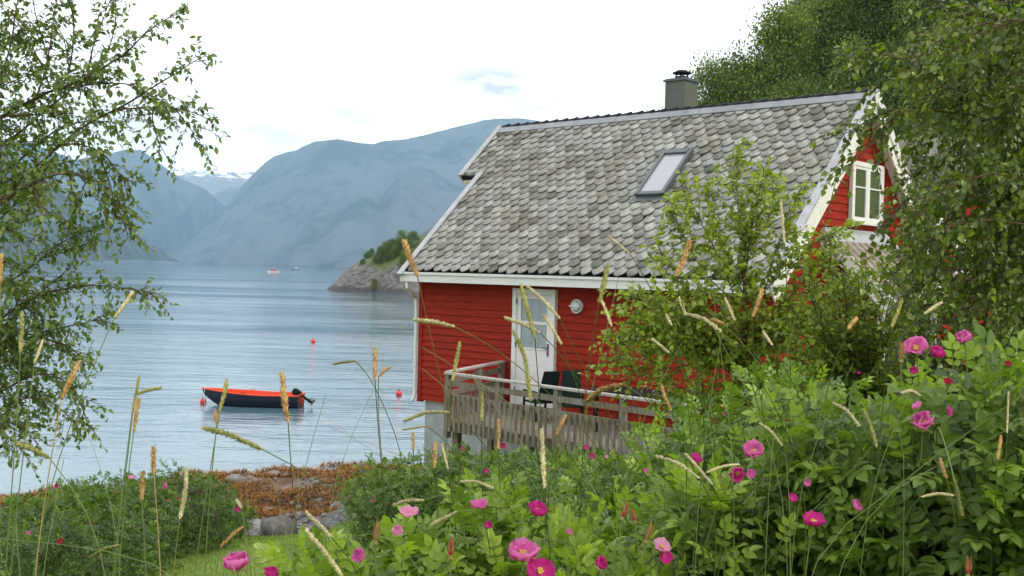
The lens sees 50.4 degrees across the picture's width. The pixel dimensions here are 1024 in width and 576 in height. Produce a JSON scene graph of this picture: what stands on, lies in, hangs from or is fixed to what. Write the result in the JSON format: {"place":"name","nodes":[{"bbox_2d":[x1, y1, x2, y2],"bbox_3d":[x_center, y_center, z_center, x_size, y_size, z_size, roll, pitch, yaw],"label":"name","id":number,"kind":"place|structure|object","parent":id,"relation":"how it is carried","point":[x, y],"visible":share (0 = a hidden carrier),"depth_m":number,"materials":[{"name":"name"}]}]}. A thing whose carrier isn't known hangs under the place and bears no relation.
{"place":"outdoors","nodes":[
{"label":"outdoors","id":0,"kind":"place"},
{"bbox_2d":[35,360,80,575],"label":"grass stalk","id":1,"kind":"object","parent":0,"point":[69,381],"depth_m":1.61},
{"bbox_2d":[0,146,177,261],"bbox_3d":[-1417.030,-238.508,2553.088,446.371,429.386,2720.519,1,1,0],"label":"hill","id":2,"kind":"structure","parent":0,"point":[131,250],"depth_m":3095.99,"materials":[{"name":"stone"}]},
{"bbox_2d":[1,139,224,263],"bbox_3d":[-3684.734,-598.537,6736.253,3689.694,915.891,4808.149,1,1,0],"label":"mountain","id":3,"kind":"structure","parent":0,"point":[181,211],"depth_m":6327.89,"materials":[{"name":"stone"}]},
{"bbox_2d":[161,163,257,194],"bbox_3d":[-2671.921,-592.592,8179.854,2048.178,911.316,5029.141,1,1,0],"label":"mountain","id":4,"kind":"structure","parent":0,"point":[219,180],"depth_m":9032.98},
{"bbox_2d":[0,262,424,495],"bbox_3d":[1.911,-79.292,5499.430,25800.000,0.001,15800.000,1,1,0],"label":"water","id":5,"kind":"structure","parent":0,"point":[259,328],"depth_m":66.47,"materials":[{"name":"blue liquid"}]},
{"bbox_2d":[202,387,314,408],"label":"rowing boat","id":6,"kind":"object","parent":5,"relation":"on","point":[251,398],"visible":0.91,"depth_m":49.61,"materials":[{"name":"blue paint"}]},
{"bbox_2d":[213,188,238,206],"bbox_3d":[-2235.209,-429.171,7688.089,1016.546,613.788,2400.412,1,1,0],"label":"mountain","id":7,"kind":"structure","parent":0,"point":[224,197],"depth_m":7885.53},
{"bbox_2d":[0,478,611,575],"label":"lawn grass","id":8,"kind":"structure","parent":0,"point":[263,537],"depth_m":17.56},
{"bbox_2d":[153,118,540,268],"bbox_3d":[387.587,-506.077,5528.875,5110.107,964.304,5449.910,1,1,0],"label":"mountain","id":9,"kind":"structure","parent":0,"point":[339,204],"depth_m":5363.45,"materials":[{"name":"stone"}]},
{"bbox_2d":[0,0,797,169],"label":"sky","id":10,"kind":"structure","parent":0,"point":[292,75],"materials":[{"name":"white"}]},
{"bbox_2d":[0,256,1023,575],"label":"grass culms","id":11,"kind":"object","parent":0,"point":[588,480],"depth_m":2.00,"materials":[{"name":"plant"}]},
{"bbox_2d":[0,291,1023,575],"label":"ground","id":12,"kind":"structure","parent":0,"point":[280,483],"depth_m":20.09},
{"bbox_2d":[5,310,24,575],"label":"grass stalk","id":13,"kind":"object","parent":12,"relation":"on","point":[21,330],"depth_m":1.71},
{"bbox_2d":[10,339,43,575],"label":"grass stalk","id":14,"kind":"object","parent":12,"relation":"on","point":[39,350],"depth_m":1.80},
{"bbox_2d":[13,441,105,575],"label":"grass stalk","id":15,"kind":"object","parent":12,"relation":"on","point":[28,447],"depth_m":1.71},
{"bbox_2d":[33,291,134,575],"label":"grass stalk","id":16,"kind":"object","parent":12,"relation":"on","point":[124,304],"depth_m":1.91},
{"bbox_2d":[0,481,176,575],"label":"rose bush","id":17,"kind":"object","parent":12,"relation":"on","point":[75,528],"visible":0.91,"depth_m":13.38,"materials":[{"name":"green plant"}]},
{"bbox_2d":[0,476,186,575],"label":"rose bush","id":18,"kind":"object","parent":12,"relation":"on","point":[117,496],"visible":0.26,"depth_m":15.84,"materials":[{"name":"green plant"}]},
{"bbox_2d":[0,0,231,482],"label":"leafy tree","id":19,"kind":"object","parent":12,"relation":"on","point":[21,196],"visible":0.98,"depth_m":7.17,"materials":[{"name":"green plant"}]},
{"bbox_2d":[114,375,140,575],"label":"grass stalk","id":20,"kind":"object","parent":12,"relation":"on","point":[136,393],"depth_m":1.86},
{"bbox_2d":[118,398,140,575],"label":"grass stalk","id":21,"kind":"object","parent":12,"relation":"on","point":[137,407],"depth_m":1.81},
{"bbox_2d":[113,386,162,575],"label":"grass stalk","id":22,"kind":"object","parent":12,"relation":"on","point":[150,389],"depth_m":1.91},
{"bbox_2d":[139,471,145,575],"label":"grass stalk","id":23,"kind":"object","parent":12,"relation":"on","point":[142,484],"depth_m":1.81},
{"bbox_2d":[150,445,160,575],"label":"grass stalk","id":24,"kind":"object","parent":12,"relation":"on","point":[153,461],"depth_m":1.81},
{"bbox_2d":[70,459,242,558],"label":"rose bush","id":25,"kind":"object","parent":12,"relation":"on","point":[188,528],"visible":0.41,"depth_m":17.67,"materials":[{"name":"green plant"}]},
{"bbox_2d":[173,466,189,575],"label":"grass stalk","id":26,"kind":"object","parent":12,"relation":"on","point":[184,494],"depth_m":1.72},
{"bbox_2d":[138,474,242,546],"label":"rose bush","id":27,"kind":"object","parent":12,"relation":"on","point":[228,494],"visible":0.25,"depth_m":18.97,"materials":[{"name":"green plant"}]},
{"bbox_2d":[194,378,228,575],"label":"grass stalk","id":28,"kind":"object","parent":12,"relation":"on","point":[225,386],"depth_m":1.81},
{"bbox_2d":[204,408,218,575],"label":"grass stalk","id":29,"kind":"object","parent":12,"relation":"on","point":[215,414],"depth_m":1.81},
{"bbox_2d":[0,460,423,519],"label":"seaweed","id":30,"kind":"object","parent":12,"relation":"on","point":[256,495],"visible":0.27,"depth_m":29.33,"materials":[{"name":"plant"}]},
{"bbox_2d":[3,470,420,536],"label":"beach stones","id":31,"kind":"object","parent":12,"relation":"on","point":[317,500],"visible":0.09,"depth_m":25.56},
{"bbox_2d":[203,499,260,539],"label":"rose bush","id":32,"kind":"object","parent":12,"relation":"on","point":[246,514],"visible":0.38,"depth_m":20.03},
{"bbox_2d":[259,516,297,536],"bbox_3d":[-4.539,4.757,21.189,0.792,0.638,0.666,1,1,-37],"label":"shore rock","id":33,"kind":"object","parent":12,"relation":"on","point":[271,526],"visible":0.53,"depth_m":20.98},
{"bbox_2d":[279,371,298,553],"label":"grass stalk","id":34,"kind":"object","parent":12,"relation":"on","point":[284,399],"depth_m":1.68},
{"bbox_2d":[201,426,400,536],"bbox_3d":[-0.342,1.003,2.601,0.110,1.600,1.875,1,1,7],"label":"grass stalk","id":35,"kind":"object","parent":12,"relation":"on","point":[213,430],"depth_m":1.68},
{"bbox_2d":[305,527,342,575],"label":"grass stalk","id":36,"kind":"object","parent":12,"relation":"on","point":[323,550],"depth_m":1.52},
{"bbox_2d":[304,510,356,573],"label":"grass stalk","id":37,"kind":"object","parent":12,"relation":"on","point":[317,523],"depth_m":1.63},
{"bbox_2d":[222,505,517,575],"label":"rose bush","id":38,"kind":"object","parent":12,"relation":"on","point":[307,562],"visible":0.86,"depth_m":2.36,"materials":[{"name":"green plant"}]},
{"bbox_2d":[332,360,407,534],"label":"grass stalk","id":39,"kind":"object","parent":12,"relation":"on","point":[343,362],"depth_m":2.68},
{"bbox_2d":[372,347,385,515],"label":"grass stalk","id":40,"kind":"object","parent":12,"relation":"on","point":[375,363],"depth_m":1.84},
{"bbox_2d":[348,452,411,542],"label":"rose bush","id":41,"kind":"object","parent":12,"relation":"on","point":[360,478],"visible":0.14,"depth_m":17.24,"materials":[{"name":"green plant"}]},
{"bbox_2d":[378,366,390,535],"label":"grass stalk","id":42,"kind":"object","parent":12,"relation":"on","point":[383,371],"depth_m":2.36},
{"bbox_2d":[335,457,484,562],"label":"rose bush","id":43,"kind":"object","parent":12,"relation":"on","point":[349,506],"visible":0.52,"depth_m":14.62,"materials":[{"name":"green plant"}]},
{"bbox_2d":[392,495,477,509],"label":"grass stalk","id":44,"kind":"object","parent":12,"relation":"on","point":[399,503],"depth_m":1.83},
{"bbox_2d":[402,238,471,545],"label":"grass stalk","id":45,"kind":"object","parent":12,"relation":"on","point":[407,253],"depth_m":1.78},
{"bbox_2d":[369,441,530,552],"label":"rose bush","id":46,"kind":"object","parent":12,"relation":"on","point":[462,455],"visible":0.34,"depth_m":15.58,"materials":[{"name":"green plant"}]},
{"bbox_2d":[441,342,461,537],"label":"grass stalk","id":47,"kind":"object","parent":12,"relation":"on","point":[457,356],"depth_m":1.83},
{"bbox_2d":[430,510,490,575],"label":"grass stalk","id":48,"kind":"object","parent":12,"relation":"on","point":[441,519],"depth_m":1.74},
{"bbox_2d":[402,409,521,527],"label":"grass stalk","id":49,"kind":"object","parent":12,"relation":"on","point":[419,414],"depth_m":1.83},
{"bbox_2d":[480,391,483,539],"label":"grass stalk","id":50,"kind":"object","parent":12,"relation":"on","point":[482,405],"depth_m":1.94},
{"bbox_2d":[367,468,634,569],"bbox_3d":[-0.117,1.226,6.054,1.151,1.120,5.824,1,1,0],"label":"rose bush","id":51,"kind":"object","parent":12,"relation":"on","point":[426,520],"visible":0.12,"depth_m":3.66,"materials":[{"name":"green plant"}]},
{"bbox_2d":[412,317,622,485],"bbox_3d":[0.177,0.912,2.918,0.084,1.742,2.287,2,1,17],"label":"grass stalk","id":52,"kind":"object","parent":12,"relation":"on","point":[428,321],"depth_m":1.91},
{"bbox_2d":[511,328,545,539],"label":"grass stalk","id":53,"kind":"object","parent":12,"relation":"on","point":[525,364],"depth_m":1.72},
{"bbox_2d":[371,464,685,575],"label":"rose bush","id":54,"kind":"object","parent":12,"relation":"on","point":[523,545],"visible":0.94,"depth_m":2.49,"materials":[{"name":"green plant"}]},
{"bbox_2d":[519,283,545,493],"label":"grass stalk","id":55,"kind":"object","parent":12,"relation":"on","point":[526,307],"depth_m":1.73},
{"bbox_2d":[540,428,549,559],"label":"grass stalk","id":56,"kind":"object","parent":12,"relation":"on","point":[542,458],"depth_m":1.63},
{"bbox_2d":[452,442,639,550],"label":"rose bush","id":57,"kind":"object","parent":12,"relation":"on","point":[515,467],"visible":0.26,"depth_m":14.38,"materials":[{"name":"green plant"}]},
{"bbox_2d":[504,316,626,530],"bbox_3d":[0.201,0.907,2.847,0.073,1.736,1.900,2,1,13],"label":"grass stalk","id":58,"kind":"object","parent":12,"relation":"on","point":[516,321],"depth_m":2.25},
{"bbox_2d":[443,360,701,484],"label":"deck","id":59,"kind":"structure","parent":12,"relation":"on","point":[570,430],"depth_m":18.09,"materials":[{"name":"grey wood"}]},
{"bbox_2d":[523,371,560,421],"bbox_3d":[0.562,1.945,19.764,0.504,0.926,0.664,1,1,-28],"label":"garden chair","id":60,"kind":"object","parent":59,"relation":"on","point":[550,377],"visible":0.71,"depth_m":19.54,"materials":[{"name":"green plastic"}]},
{"bbox_2d":[561,370,583,413],"bbox_3d":[1.030,1.961,19.464,0.504,0.926,0.664,1,1,7],"label":"garden chair","id":61,"kind":"object","parent":59,"relation":"on","point":[567,380],"visible":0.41,"depth_m":19.67,"materials":[{"name":"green plastic"}]},
{"bbox_2d":[589,386,710,431],"bbox_3d":[2.279,2.105,18.172,1.900,0.735,0.840,2,1,42],"label":"garden table","id":62,"kind":"object","parent":59,"relation":"on","point":[645,392],"visible":0.22,"depth_m":18.22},
{"bbox_2d":[542,314,620,535],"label":"grass stalk","id":63,"kind":"object","parent":12,"relation":"on","point":[552,329],"depth_m":2.14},
{"bbox_2d":[509,448,654,534],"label":"rose bush","id":64,"kind":"object","parent":12,"relation":"on","point":[588,469],"visible":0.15,"depth_m":11.32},
{"bbox_2d":[525,285,650,485],"bbox_3d":[0.310,0.882,2.966,0.069,1.796,2.262,2,1,14],"label":"grass stalk","id":65,"kind":"object","parent":12,"relation":"on","point":[537,295],"depth_m":1.89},
{"bbox_2d":[579,264,609,523],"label":"grass stalk","id":66,"kind":"object","parent":12,"relation":"on","point":[603,286],"depth_m":1.74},
{"bbox_2d":[524,455,687,566],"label":"rose bush","id":67,"kind":"object","parent":12,"relation":"on","point":[602,493],"visible":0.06,"depth_m":4.46,"materials":[{"name":"green plant"}]},
{"bbox_2d":[601,300,655,476],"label":"grass stalk","id":68,"kind":"object","parent":12,"relation":"on","point":[606,312],"depth_m":2.21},
{"bbox_2d":[584,382,695,496],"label":"grass stalk","id":69,"kind":"object","parent":12,"relation":"on","point":[600,390],"depth_m":1.68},
{"bbox_2d":[607,235,710,475],"bbox_3d":[0.496,0.836,3.212,0.065,1.900,2.275,2,1,16],"label":"grass stalk","id":70,"kind":"object","parent":12,"relation":"on","point":[617,243],"depth_m":2.70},
{"bbox_2d":[396,70,943,477],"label":"house","id":71,"kind":"structure","parent":12,"relation":"on","point":[544,209],"depth_m":21.41,"materials":[{"name":"wood"}]},
{"bbox_2d":[510,288,557,408],"bbox_3d":[0.416,1.167,21.388,1.110,2.300,0.146,2,1,42],"label":"door","id":72,"kind":"structure","parent":71,"relation":"in","point":[546,353],"depth_m":21.37,"materials":[{"name":"wood"}]},
{"bbox_2d":[848,160,884,229],"bbox_3d":[6.613,-1.717,20.257,0.095,1.200,1.340,2,1,42],"label":"window","id":73,"kind":"structure","parent":71,"relation":"in","point":[865,189],"depth_m":20.19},
{"bbox_2d":[660,383,686,575],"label":"grass stalk","id":74,"kind":"object","parent":12,"relation":"on","point":[664,396],"depth_m":2.21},
{"bbox_2d":[655,454,715,575],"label":"grass stalk","id":75,"kind":"object","parent":12,"relation":"on","point":[681,465],"depth_m":1.74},
{"bbox_2d":[650,338,725,470],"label":"grass stalk","id":76,"kind":"object","parent":12,"relation":"on","point":[659,344],"depth_m":2.22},
{"bbox_2d":[674,238,714,461],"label":"grass stalk","id":77,"kind":"object","parent":12,"relation":"on","point":[685,256],"depth_m":1.68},
{"bbox_2d":[638,371,754,484],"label":"rose bush","id":78,"kind":"object","parent":12,"relation":"on","point":[716,416],"visible":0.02,"depth_m":6.07,"materials":[{"name":"green plant"}]},
{"bbox_2d":[683,452,724,575],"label":"grass stalk","id":79,"kind":"object","parent":12,"relation":"on","point":[695,465],"depth_m":1.74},
{"bbox_2d":[692,463,739,575],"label":"grass stalk","id":80,"kind":"object","parent":12,"relation":"on","point":[723,466],"depth_m":1.74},
{"bbox_2d":[551,435,911,575],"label":"rose bush","id":81,"kind":"object","parent":12,"relation":"on","point":[662,537],"visible":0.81,"depth_m":2.78,"materials":[{"name":"green plant"}]},
{"bbox_2d":[577,137,892,428],"bbox_3d":[1.730,0.612,8.606,2.492,3.647,1.322,1,1,0],"label":"young birch","id":82,"kind":"object","parent":12,"relation":"on","point":[705,338],"visible":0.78,"depth_m":8.41,"materials":[{"name":"green plant"}]},
{"bbox_2d":[686,313,789,443],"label":"grass stalk","id":83,"kind":"object","parent":12,"relation":"on","point":[713,325],"depth_m":1.78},
{"bbox_2d":[710,317,788,420],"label":"grass stalk","id":84,"kind":"object","parent":12,"relation":"on","point":[717,321],"depth_m":2.15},
{"bbox_2d":[751,287,765,525],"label":"grass stalk","id":85,"kind":"object","parent":12,"relation":"on","point":[758,299],"depth_m":1.89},
{"bbox_2d":[758,421,805,575],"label":"grass stalk","id":86,"kind":"object","parent":12,"relation":"on","point":[772,432],"depth_m":2.07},
{"bbox_2d":[602,353,966,518],"bbox_3d":[1.286,1.043,4.518,1.559,1.528,1.500,2,1,43],"label":"rose bush","id":87,"kind":"object","parent":12,"relation":"on","point":[740,435],"visible":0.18,"depth_m":4.42,"materials":[{"name":"green plant"}]},
{"bbox_2d":[779,202,790,438],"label":"grass stalk","id":88,"kind":"object","parent":12,"relation":"on","point":[782,221],"depth_m":1.97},
{"bbox_2d":[630,471,1006,575],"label":"rose bush","id":89,"kind":"object","parent":12,"relation":"on","point":[968,567],"visible":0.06,"depth_m":2.86,"materials":[{"name":"green plant"}]},
{"bbox_2d":[815,316,858,492],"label":"grass stalk","id":90,"kind":"object","parent":12,"relation":"on","point":[853,323],"depth_m":1.88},
{"bbox_2d":[774,233,928,412],"bbox_3d":[2.475,0.316,7.769,1.023,1.470,1.324,2,1,30],"label":"sapling clump","id":91,"kind":"object","parent":12,"relation":"on","point":[864,356],"visible":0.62,"depth_m":7.69,"materials":[{"name":"green plant"}]},
{"bbox_2d":[862,409,883,575],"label":"grass stalk","id":92,"kind":"object","parent":12,"relation":"on","point":[871,428],"depth_m":1.89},
{"bbox_2d":[836,389,920,484],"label":"grass stalk","id":93,"kind":"object","parent":12,"relation":"on","point":[914,392],"depth_m":1.85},
{"bbox_2d":[741,322,1023,575],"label":"rose bush","id":94,"kind":"object","parent":12,"relation":"on","point":[919,422],"visible":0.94,"depth_m":2.58,"materials":[{"name":"green plant"}]},
{"bbox_2d":[833,401,935,556],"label":"grass stalk","id":95,"kind":"object","parent":12,"relation":"on","point":[847,411],"depth_m":1.84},
{"bbox_2d":[872,297,903,522],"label":"grass stalk","id":96,"kind":"object","parent":12,"relation":"on","point":[895,318],"depth_m":2.08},
{"bbox_2d":[840,301,942,428],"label":"grass stalk","id":97,"kind":"object","parent":12,"relation":"on","point":[936,305],"depth_m":1.96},
{"bbox_2d":[809,0,1023,381],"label":"birch tree","id":98,"kind":"object","parent":12,"relation":"on","point":[995,270],"visible":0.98,"depth_m":6.15,"materials":[{"name":"green plant"}]},
{"bbox_2d":[897,492,954,575],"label":"grass stalk","id":99,"kind":"object","parent":12,"relation":"on","point":[936,493],"depth_m":1.79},
{"bbox_2d":[871,298,1019,413],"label":"undergrowth shrub","id":100,"kind":"object","parent":12,"relation":"on","point":[911,359],"visible":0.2,"depth_m":7.11,"materials":[{"name":"green plant"}]},
{"bbox_2d":[936,427,963,516],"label":"grass stalk","id":101,"kind":"object","parent":12,"relation":"on","point":[960,507],"depth_m":1.74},
{"bbox_2d":[899,137,1008,363],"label":"neighbour house","id":102,"kind":"structure","parent":12,"relation":"on","point":[934,150],"depth_m":26.51,"materials":[{"name":"red paint"}]},
{"bbox_2d":[327,32,904,299],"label":"hillside","id":103,"kind":"structure","parent":0,"point":[357,277],"depth_m":295.21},
{"bbox_2d":[688,43,752,105],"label":"birch tree","id":104,"kind":"object","parent":103,"relation":"on","point":[709,70],"visible":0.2,"depth_m":111.09,"materials":[{"name":"green plant"}]},
{"bbox_2d":[698,35,766,104],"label":"birch tree","id":105,"kind":"object","parent":103,"relation":"on","point":[723,59],"visible":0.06,"depth_m":113.42,"materials":[{"name":"green plant"}]},
{"bbox_2d":[702,59,763,103],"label":"birch tree","id":106,"kind":"object","parent":103,"relation":"on","point":[731,97],"visible":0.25,"depth_m":109.07,"materials":[{"name":"green plant"}]},
{"bbox_2d":[709,43,788,104],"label":"broadleaf tree","id":107,"kind":"object","parent":103,"relation":"on","point":[743,70],"visible":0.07,"depth_m":110.38,"materials":[{"name":"green plant"}]},
{"bbox_2d":[725,0,828,102],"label":"birch tree","id":108,"kind":"object","parent":103,"relation":"on","point":[785,28],"visible":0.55,"depth_m":106.41,"materials":[{"name":"green plant"}]},
{"bbox_2d":[741,70,844,101],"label":"broadleaf tree","id":109,"kind":"object","parent":103,"relation":"on","point":[818,79],"visible":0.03,"depth_m":101.38,"materials":[{"name":"green plant"}]},
{"bbox_2d":[772,61,857,98],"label":"birch tree","id":110,"kind":"object","parent":103,"relation":"on","point":[802,87],"visible":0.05,"depth_m":97.16,"materials":[{"name":"green plant"}]},
{"bbox_2d":[784,0,861,82],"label":"birch tree","id":111,"kind":"object","parent":103,"relation":"on","point":[827,5],"visible":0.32,"depth_m":110.44,"materials":[{"name":"green plant"}]},
{"bbox_2d":[793,0,907,90],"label":"broadleaf tree","id":112,"kind":"object","parent":103,"relation":"on","point":[866,29],"visible":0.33,"depth_m":105.25,"materials":[{"name":"green plant"}]},
{"bbox_2d":[813,24,893,102],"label":"birch tree","id":113,"kind":"object","parent":103,"relation":"on","point":[858,43],"visible":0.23,"depth_m":101.50,"materials":[{"name":"green plant"}]},
{"bbox_2d":[807,0,905,52],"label":"broadleaf tree","id":114,"kind":"object","parent":103,"relation":"on","point":[871,2],"visible":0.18,"depth_m":107.56,"materials":[{"name":"green plant"}]},
{"bbox_2d":[843,0,938,48],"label":"birch tree","id":115,"kind":"object","parent":103,"relation":"on","point":[874,7],"visible":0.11,"depth_m":106.94,"materials":[{"name":"green plant"}]},
{"bbox_2d":[843,22,947,130],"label":"broadleaf tree","id":116,"kind":"object","parent":103,"relation":"on","point":[896,97],"visible":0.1,"depth_m":87.76,"materials":[{"name":"green plant"}]},
{"bbox_2d":[860,0,938,79],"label":"birch tree","id":117,"kind":"object","parent":103,"relation":"on","point":[909,20],"visible":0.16,"depth_m":101.31,"materials":[{"name":"green plant"}]},
{"bbox_2d":[895,0,961,41],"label":"broadleaf tree","id":118,"kind":"object","parent":103,"relation":"on","point":[944,2],"visible":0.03,"depth_m":100.19,"materials":[{"name":"green plant"}]},
{"bbox_2d":[891,44,970,134],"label":"birch tree","id":119,"kind":"object","parent":103,"relation":"on","point":[958,63],"visible":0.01,"depth_m":78.38,"materials":[{"name":"green plant"}]},
{"bbox_2d":[950,0,1023,33],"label":"broadleaf tree","id":120,"kind":"object","parent":103,"relation":"on","point":[1009,7],"visible":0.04,"depth_m":89.19,"materials":[{"name":"green plant"}]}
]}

